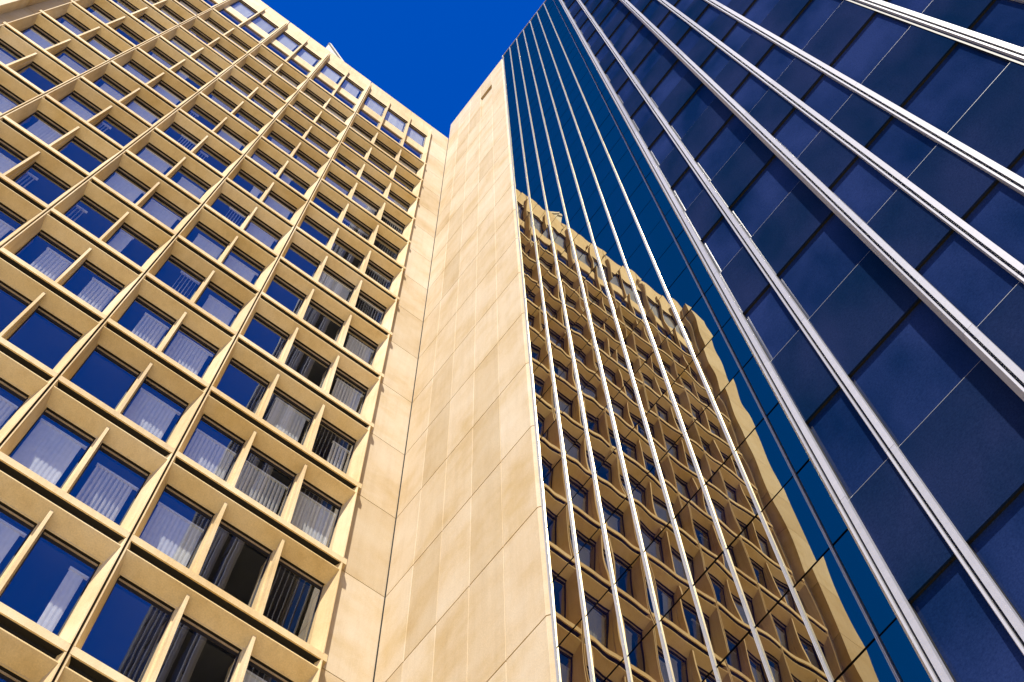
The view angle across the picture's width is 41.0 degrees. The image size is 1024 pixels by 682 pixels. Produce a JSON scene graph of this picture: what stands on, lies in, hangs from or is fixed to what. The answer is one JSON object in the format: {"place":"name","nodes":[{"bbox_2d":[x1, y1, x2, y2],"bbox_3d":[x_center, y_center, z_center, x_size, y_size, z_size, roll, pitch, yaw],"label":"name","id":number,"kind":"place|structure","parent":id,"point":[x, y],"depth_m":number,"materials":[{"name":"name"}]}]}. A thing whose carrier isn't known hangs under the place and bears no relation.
{"place":"outdoors","nodes":[
{"label":"outdoors","id":0,"kind":"place"},
{"bbox_2d":[0,0,448,681],"bbox_3d":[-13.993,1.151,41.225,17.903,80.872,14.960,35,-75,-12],"label":"office building","id":1,"kind":"structure","parent":0,"point":[218,222],"depth_m":33.01,"materials":[{"name":"concrete"}]},
{"bbox_2d":[261,0,544,138],"label":"sky","id":2,"kind":"structure","parent":0,"point":[430,56],"materials":[{"name":"blue"}]},
{"bbox_2d":[374,0,1023,681],"bbox_3d":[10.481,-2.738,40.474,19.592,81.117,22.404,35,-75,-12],"label":"glass tower","id":3,"kind":"structure","parent":0,"point":[720,370],"depth_m":18.89,"materials":[{"name":"glass"}]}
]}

